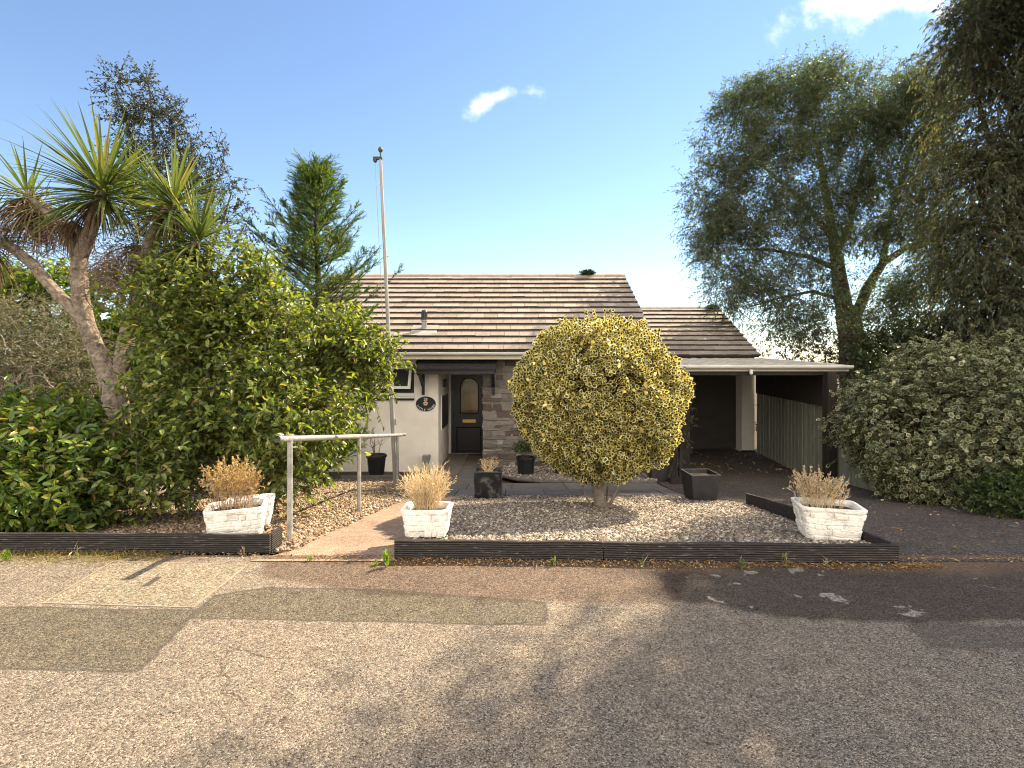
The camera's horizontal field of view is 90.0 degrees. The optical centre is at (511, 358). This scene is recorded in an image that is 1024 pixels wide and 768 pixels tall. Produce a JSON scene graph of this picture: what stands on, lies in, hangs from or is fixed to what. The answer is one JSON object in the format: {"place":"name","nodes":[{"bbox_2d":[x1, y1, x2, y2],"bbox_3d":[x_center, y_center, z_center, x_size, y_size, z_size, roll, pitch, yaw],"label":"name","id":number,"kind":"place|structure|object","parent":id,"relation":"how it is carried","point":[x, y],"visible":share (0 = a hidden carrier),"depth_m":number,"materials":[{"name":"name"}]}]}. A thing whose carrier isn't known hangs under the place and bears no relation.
{"place":"outdoors","nodes":[
{"label":"outdoors","id":0,"kind":"place"},
{"bbox_2d":[88,478,423,551],"bbox_3d":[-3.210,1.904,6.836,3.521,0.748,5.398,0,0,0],"label":"gravel","id":1,"kind":"structure","parent":0,"point":[388,498],"depth_m":5.90,"materials":[{"name":"beige gravel"}]},
{"bbox_2d":[0,374,156,532],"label":"laurel shrub","id":2,"kind":"object","parent":1,"relation":"on","point":[52,456],"visible":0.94,"depth_m":4.79,"materials":[{"name":"green plant"}]},
{"bbox_2d":[0,94,259,510],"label":"cordyline palm","id":3,"kind":"object","parent":1,"relation":"on","point":[39,220],"visible":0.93,"depth_m":6.16,"materials":[{"name":"green plant"}]},
{"bbox_2d":[0,532,270,552],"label":"edging board","id":4,"kind":"object","parent":1,"relation":"on","point":[169,542],"visible":0.84,"depth_m":4.11,"materials":[{"name":"black wood"}]},
{"bbox_2d":[203,498,268,533],"bbox_3d":[-2.400,1.414,4.470,0.478,0.274,0.368,0,0,-20],"label":"stone planter","id":5,"kind":"object","parent":1,"relation":"on","point":[237,520],"visible":0.84,"depth_m":4.33,"materials":[{"name":"stone"}]},
{"bbox_2d":[197,454,264,509],"bbox_3d":[-2.439,1.082,4.461,0.515,0.459,0.508,0,0,-34],"label":"dry shrub","id":6,"kind":"object","parent":5,"relation":"on","point":[241,490],"visible":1,"depth_m":4.43,"materials":[{"name":"brown plant"}]},
{"bbox_2d":[98,488,393,541],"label":"leaf litter","id":7,"kind":"object","parent":1,"relation":"on","point":[323,517],"visible":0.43,"depth_m":5.59,"materials":[{"name":"brown plant"}]},
{"bbox_2d":[80,234,416,528],"bbox_3d":[-3.088,0.212,6.112,3.497,3.427,2.905,0,0,0],"label":"deciduous shrub","id":8,"kind":"object","parent":1,"relation":"on","point":[214,429],"visible":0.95,"depth_m":5.77,"materials":[{"name":"green plant"}]},
{"bbox_2d":[228,493,275,524],"bbox_3d":[-2.460,1.437,4.825,0.408,0.230,0.328,0,0,-20],"label":"stone planter","id":9,"kind":"object","parent":1,"relation":"on","point":[270,504],"visible":0.27,"depth_m":4.80,"materials":[{"name":"stone"}]},
{"bbox_2d":[271,527,281,550],"bbox_3d":[-1.954,1.490,4.229,0.035,0.140,0.183,0,0,0],"label":"edging board","id":10,"kind":"object","parent":1,"relation":"on","point":[276,537],"visible":0.84,"depth_m":4.21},
{"bbox_2d":[273,433,406,540],"bbox_3d":[-1.850,1.438,6.527,0.158,1.604,4.651,0,0,1],"label":"handrail","id":11,"kind":"object","parent":1,"relation":"on","point":[289,440],"visible":0.84,"depth_m":4.89,"materials":[{"name":"metal"}]},
{"bbox_2d":[341,475,419,478],"bbox_3d":[-2.440,2.248,9.575,1.520,0.120,0.050,0,0,0],"label":"edging board","id":12,"kind":"object","parent":1,"relation":"on","point":[368,477],"visible":0.34,"depth_m":9.55,"materials":[{"name":"brown wood"}]},
{"bbox_2d":[373,147,396,487],"bbox_3d":[-2.076,-0.603,8.406,0.413,5.752,0.112,0,0,0],"label":"flagpole","id":13,"kind":"object","parent":1,"relation":"on","point":[393,421],"visible":0.84,"depth_m":8.39,"materials":[{"name":"metal"}]},
{"bbox_2d":[252,496,456,560],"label":"footpath","id":14,"kind":"structure","parent":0,"point":[379,532],"depth_m":4.64,"materials":[{"name":"beige concrete"}]},
{"bbox_2d":[2,370,914,554],"bbox_3d":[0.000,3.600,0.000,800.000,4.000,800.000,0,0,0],"label":"ground","id":15,"kind":"structure","parent":0,"point":[335,475],"depth_m":10.86,"materials":[{"name":"soil"}]},
{"bbox_2d":[0,283,168,419],"bbox_3d":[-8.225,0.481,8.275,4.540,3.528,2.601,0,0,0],"label":"twiggy bush","id":16,"kind":"object","parent":15,"relation":"on","point":[25,362],"visible":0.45,"depth_m":7.89,"materials":[{"name":"green plant"}]},
{"bbox_2d":[0,254,224,447],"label":"garden hedge","id":17,"kind":"object","parent":15,"relation":"on","point":[29,281],"visible":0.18,"depth_m":9.62,"materials":[{"name":"green plant"}]},
{"bbox_2d":[81,50,272,458],"bbox_3d":[-8.070,-2.477,12.470,4.361,9.958,2.412,0,0,0],"label":"slender tree","id":18,"kind":"object","parent":15,"relation":"on","point":[152,111],"visible":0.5,"depth_m":12.47,"materials":[{"name":"green plant"}]},
{"bbox_2d":[47,272,333,477],"bbox_3d":[-6.533,0.576,10.521,6.229,4.675,2.572,0,0,0],"label":"garden hedge","id":19,"kind":"object","parent":15,"relation":"on","point":[226,361],"visible":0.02,"depth_m":10.16,"materials":[{"name":"green plant"}]},
{"bbox_2d":[224,149,404,485],"bbox_3d":[-3.358,-0.624,8.891,2.791,5.815,2.863,0,0,-35],"label":"conifer","id":20,"kind":"object","parent":15,"relation":"on","point":[315,175],"visible":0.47,"depth_m":8.43,"materials":[{"name":"green plant"}]},
{"bbox_2d":[366,453,386,474],"bbox_3d":[-2.729,2.133,10.300,0.392,0.400,0.392,0,0,-22],"label":"plant pot","id":21,"kind":"object","parent":15,"relation":"on","point":[376,464],"visible":0.9,"depth_m":10.16,"materials":[{"name":"black plastic"}]},
{"bbox_2d":[366,432,384,455],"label":"twig plant","id":22,"kind":"object","parent":21,"relation":"on","point":[373,447],"visible":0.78,"depth_m":10.28,"materials":[{"name":"brown plant"}]},
{"bbox_2d":[422,455,430,472],"bbox_3d":[-1.874,2.298,11.210,0.160,0.374,0.180,0,0,0],"label":"garden light","id":23,"kind":"object","parent":15,"relation":"on","point":[426,458],"visible":0.86,"depth_m":11.12,"materials":[{"name":"metal"}]},
{"bbox_2d":[275,268,651,471],"bbox_3d":[-0.945,0.064,14.300,8.221,5.172,7.321,0,0,0],"label":"bungalow","id":24,"kind":"object","parent":15,"relation":"on","point":[470,337],"visible":0.49,"depth_m":11.89,"materials":[{"name":"tile"}]},
{"bbox_2d":[343,365,414,399],"bbox_3d":[-3.057,0.540,11.367,1.785,0.780,0.306,0,0,0],"label":"window","id":25,"kind":"structure","parent":24,"relation":"in","point":[405,391],"depth_m":11.36,"materials":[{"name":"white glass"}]},
{"bbox_2d":[416,396,435,411],"bbox_3d":[-1.917,1.012,11.387,0.458,0.346,0.030,0,0,0],"label":"house sign","id":26,"kind":"object","parent":24,"relation":"attached to","point":[425,403],"visible":1,"depth_m":11.38,"materials":[{"name":"black plastic"}]},
{"bbox_2d":[441,392,447,429],"bbox_3d":[-1.623,1.255,12.375,0.034,0.810,1.150,0,0,0],"label":"side window","id":27,"kind":"structure","parent":24,"relation":"in","point":[444,397],"depth_m":12.18,"materials":[{"name":"white plastic"}]},
{"bbox_2d":[451,375,482,452],"bbox_3d":[-1.133,1.436,13.271,0.881,2.028,0.129,0,0,0],"label":"door","id":28,"kind":"structure","parent":24,"relation":"in","point":[466,390],"depth_m":13.27,"materials":[{"name":"paint"}]},
{"bbox_2d":[640,303,760,451],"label":"garage","id":29,"kind":"structure","parent":15,"relation":"on","point":[724,406],"depth_m":13.90,"materials":[{"name":"paint"}]},
{"bbox_2d":[648,375,735,448],"bbox_3d":[4.890,1.394,13.910,2.380,2.112,0.020,0,0,0],"label":"garage door","id":30,"kind":"structure","parent":29,"relation":"in","point":[714,399],"depth_m":13.91,"materials":[{"name":"paint"}]},
{"bbox_2d":[666,36,996,387],"bbox_3d":[10.170,-2.449,15.305,11.089,13.663,5.637,0,0,0],"label":"spreading tree","id":31,"kind":"object","parent":15,"relation":"on","point":[880,124],"visible":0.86,"depth_m":14.64,"materials":[{"name":"green plant"}]},
{"bbox_2d":[751,325,914,440],"bbox_3d":[8.876,1.276,13.489,5.427,4.458,2.918,0,0,19],"label":"boundary hedge","id":32,"kind":"object","parent":15,"relation":"on","point":[830,353],"visible":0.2,"depth_m":13.65,"materials":[{"name":"green plant"}]},
{"bbox_2d":[812,323,1023,509],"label":"ivy hedge","id":33,"kind":"object","parent":15,"relation":"on","point":[974,423],"visible":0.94,"depth_m":7.00,"materials":[{"name":"green plant"}]},
{"bbox_2d":[837,302,1020,446],"bbox_3d":[9.031,0.745,11.097,3.792,3.860,2.278,0,0,28],"label":"boundary hedge","id":34,"kind":"object","parent":15,"relation":"on","point":[861,358],"visible":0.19,"depth_m":11.15,"materials":[{"name":"green plant"}]},
{"bbox_2d":[876,0,1023,391],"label":"evergreen tree","id":35,"kind":"object","parent":15,"relation":"on","point":[993,165],"visible":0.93,"depth_m":10.03,"materials":[{"name":"leaf"},{"name":"dark bark"}]},
{"bbox_2d":[953,463,1023,518],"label":"shrub","id":36,"kind":"object","parent":15,"relation":"on","point":[998,503],"visible":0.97,"depth_m":5.83,"materials":[{"name":"green plant"}]},
{"bbox_2d":[0,0,1021,365],"label":"sky","id":37,"kind":"structure","parent":0,"point":[524,137],"materials":[{"name":"blue"}]},
{"bbox_2d":[0,555,1023,767],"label":"road","id":38,"kind":"structure","parent":0,"point":[312,664],"depth_m":2.57,"materials":[{"name":"grey asphalt"}]},
{"bbox_2d":[0,548,10,560],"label":"weed","id":39,"kind":"object","parent":38,"relation":"on","point":[4,555],"visible":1,"depth_m":3.92,"materials":[{"name":"green plant"}]},
{"bbox_2d":[0,548,188,571],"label":"dry grass","id":40,"kind":"structure","parent":38,"relation":"on","point":[40,554],"depth_m":4.00,"materials":[{"name":"brown plant"}]},
{"bbox_2d":[42,561,247,607],"bbox_3d":[-2.513,1.557,3.546,1.076,0.026,0.732,0,0,0],"label":"concrete patch","id":41,"kind":"object","parent":38,"relation":"on","point":[167,584],"visible":0.83,"depth_m":3.50,"materials":[{"name":"concrete"}]},
{"bbox_2d":[2,550,354,562],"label":"leaf litter","id":42,"kind":"object","parent":38,"relation":"on","point":[228,554],"visible":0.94,"depth_m":4.02,"materials":[{"name":"brown plant"}]},
{"bbox_2d":[381,547,392,566],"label":"weed","id":43,"kind":"object","parent":38,"relation":"on","point":[387,555],"visible":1,"depth_m":3.80,"materials":[{"name":"green plant"}]},
{"bbox_2d":[394,539,602,561],"bbox_3d":[-0.105,1.477,3.937,1.600,0.156,0.048,0,0,1],"label":"edging board","id":44,"kind":"object","parent":38,"relation":"on","point":[532,550],"visible":0.84,"depth_m":3.92,"materials":[{"name":"black wood"}]},
{"bbox_2d":[393,557,946,574],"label":"leaf litter","id":45,"kind":"object","parent":38,"relation":"on","point":[708,563],"visible":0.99,"depth_m":3.82,"materials":[{"name":"brown plant"}]},
{"bbox_2d":[739,554,747,569],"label":"weed","id":46,"kind":"object","parent":38,"relation":"on","point":[741,565],"visible":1,"depth_m":3.75,"materials":[{"name":"green plant"}]},
{"bbox_2d":[603,541,898,564],"bbox_3d":[1.803,1.476,3.881,2.206,0.159,0.048,0,0,1],"label":"edging board","id":47,"kind":"object","parent":38,"relation":"on","point":[769,552],"visible":0.81,"depth_m":3.87,"materials":[{"name":"black wood"}]},
{"bbox_2d":[409,454,681,497],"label":"paving","id":48,"kind":"structure","parent":0,"point":[462,467],"depth_m":8.60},
{"bbox_2d":[642,449,1023,560],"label":"driveway","id":49,"kind":"structure","parent":0,"point":[735,485],"depth_m":5.97,"materials":[{"name":"grey asphalt"}]},
{"bbox_2d":[647,449,673,481],"bbox_3d":[2.680,1.932,9.450,0.498,0.620,0.498,0,0,-4],"label":"plant pot","id":50,"kind":"object","parent":49,"relation":"on","point":[661,474],"visible":0.21,"depth_m":9.29,"materials":[{"name":"plastic"}]},
{"bbox_2d":[669,445,682,483],"bbox_3d":[3.000,1.888,9.124,0.400,0.682,0.209,0,0,0],"label":"wooden trellis","id":51,"kind":"object","parent":49,"relation":"on","point":[673,480],"visible":0.61,"depth_m":9.12,"materials":[{"name":"brown wood"}]},
{"bbox_2d":[670,366,700,477],"bbox_3d":[3.076,1.196,9.243,0.598,2.123,0.532,0,0,0],"label":"climbing plant","id":52,"kind":"object","parent":49,"relation":"on","point":[691,418],"visible":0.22,"depth_m":9.17,"materials":[{"name":"green plant"}]},
{"bbox_2d":[670,452,786,473],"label":"leaf litter","id":53,"kind":"object","parent":49,"relation":"on","point":[735,459],"visible":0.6,"depth_m":11.69,"materials":[{"name":"brown plant"}]},
{"bbox_2d":[676,358,853,481],"bbox_3d":[4.620,1.139,11.304,3.920,2.314,4.192,0,0,0],"label":"carport","id":54,"kind":"object","parent":49,"relation":"on","point":[813,383],"visible":0.73,"depth_m":9.36,"materials":[{"name":"white wood"}]},
{"bbox_2d":[746,493,795,520],"bbox_3d":[2.995,1.710,5.911,0.044,0.358,1.485,0,0,4],"label":"edging board","id":55,"kind":"object","parent":49,"relation":"on","point":[778,508],"visible":0.77,"depth_m":5.86,"materials":[{"name":"black wood"}]},
{"bbox_2d":[757,390,891,492],"bbox_3d":[6.136,1.529,10.653,0.080,1.932,5.773,0,0,7],"label":"wooden fence","id":56,"kind":"object","parent":49,"relation":"on","point":[787,431],"visible":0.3,"depth_m":11.10,"materials":[{"name":"paint"}]},
{"bbox_2d":[785,500,1017,547],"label":"leaf litter","id":57,"kind":"object","parent":49,"relation":"on","point":[925,516],"visible":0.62,"depth_m":5.24,"materials":[{"name":"brown plant"}]},
{"bbox_2d":[903,553,1023,562],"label":"leaf litter","id":58,"kind":"object","parent":49,"relation":"on","point":[969,558],"visible":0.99,"depth_m":3.93,"materials":[{"name":"brown plant"}]},
{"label":"gravel bed","id":59,"kind":"structure","parent":0,"visible":0},
{"bbox_2d":[508,308,695,506],"bbox_3d":[1.106,0.672,6.425,2.331,2.607,2.390,0,0,0],"label":"variegated holly","id":60,"kind":"object","parent":59,"relation":"on","point":[610,369],"visible":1,"depth_m":5.84,"materials":[{"name":"yellow plant"}]},
{"bbox_2d":[411,494,869,543],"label":"gravel","id":61,"kind":"structure","parent":59,"relation":"on","point":[657,518],"depth_m":5.34,"materials":[{"name":"grey gravel"}]},
{"bbox_2d":[401,501,453,537],"bbox_3d":[-0.725,1.382,4.400,0.418,0.230,0.308,0,0,3],"label":"stone planter","id":62,"kind":"object","parent":61,"relation":"on","point":[427,523],"visible":0.94,"depth_m":4.27,"materials":[{"name":"stone"}]},
{"bbox_2d":[392,457,456,509],"bbox_3d":[-0.745,1.081,4.391,0.576,0.442,0.478,0,0,0],"label":"dry grass plant","id":63,"kind":"object","parent":62,"relation":"on","point":[427,495],"visible":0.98,"depth_m":4.35,"materials":[{"name":"plant"}]},
{"bbox_2d":[474,466,502,498],"bbox_3d":[-0.337,1.785,7.330,0.385,0.400,0.385,0,0,2],"label":"plant pot","id":64,"kind":"object","parent":61,"relation":"on","point":[487,485],"visible":0.87,"depth_m":7.14,"materials":[{"name":"grey stone"}]},
{"bbox_2d":[479,456,498,471],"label":"dry grass plant","id":65,"kind":"object","parent":64,"relation":"on","point":[489,468],"visible":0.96,"depth_m":7.33,"materials":[{"name":"beige plant"}]},
{"bbox_2d":[680,469,720,500],"bbox_3d":[2.608,1.757,7.100,0.409,0.370,0.409,0,0,-3],"label":"plant pot","id":66,"kind":"object","parent":61,"relation":"on","point":[700,484],"visible":0.89,"depth_m":6.93,"materials":[{"name":"plastic"}]},
{"bbox_2d":[791,497,867,540],"bbox_3d":[2.700,1.382,4.380,0.508,0.280,0.368,0,0,14],"label":"stone planter","id":67,"kind":"object","parent":61,"relation":"on","point":[846,521],"visible":0.91,"depth_m":4.24,"materials":[{"name":"stone"}]},
{"bbox_2d":[782,465,849,507],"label":"dry shrub","id":68,"kind":"object","parent":67,"relation":"on","point":[820,489],"visible":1,"depth_m":4.34,"materials":[{"name":"beige plant"}]},
{"bbox_2d":[827,477,849,508],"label":"dry shrub","id":69,"kind":"object","parent":67,"relation":"on","point":[841,506],"visible":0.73,"depth_m":4.36,"materials":[{"name":"beige plant"}]},
{"bbox_2d":[860,530,894,543],"bbox_3d":[2.910,1.519,4.516,0.043,0.242,1.271,0,0,2],"label":"edging board","id":70,"kind":"object","parent":61,"relation":"on","point":[869,537],"visible":0.12,"depth_m":4.10,"materials":[{"name":"black wood"}]},
{"bbox_3d":[1.050,2.288,10.225,3.100,0.229,2.310,0,0,0],"label":"wall border","id":71,"kind":"object","parent":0,"visible":0},
{"bbox_2d":[502,465,657,480],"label":"gravel","id":72,"kind":"structure","parent":71,"relation":"on","point":[544,473],"depth_m":9.81,"materials":[{"name":"grey gravel"}]},
{"bbox_2d":[516,455,535,474],"bbox_3d":[0.269,2.111,10.000,0.392,0.380,0.382,0,0,0],"label":"plant pot","id":73,"kind":"object","parent":72,"relation":"on","point":[525,464],"visible":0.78,"depth_m":9.86,"materials":[{"name":"black plastic"}]},
{"bbox_2d":[510,438,531,457],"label":"leafy plant","id":74,"kind":"object","parent":73,"relation":"on","point":[523,447],"visible":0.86,"depth_m":10.00,"materials":[{"name":"green plant"}]},
{"bbox_2d":[502,475,656,482],"bbox_3d":[0.832,2.268,9.435,3.444,0.221,0.902,0,0,27],"label":"border edging","id":75,"kind":"object","parent":72,"relation":"on","point":[562,481],"visible":0.62,"depth_m":9.08,"materials":[{"name":"black wood"}]}
]}

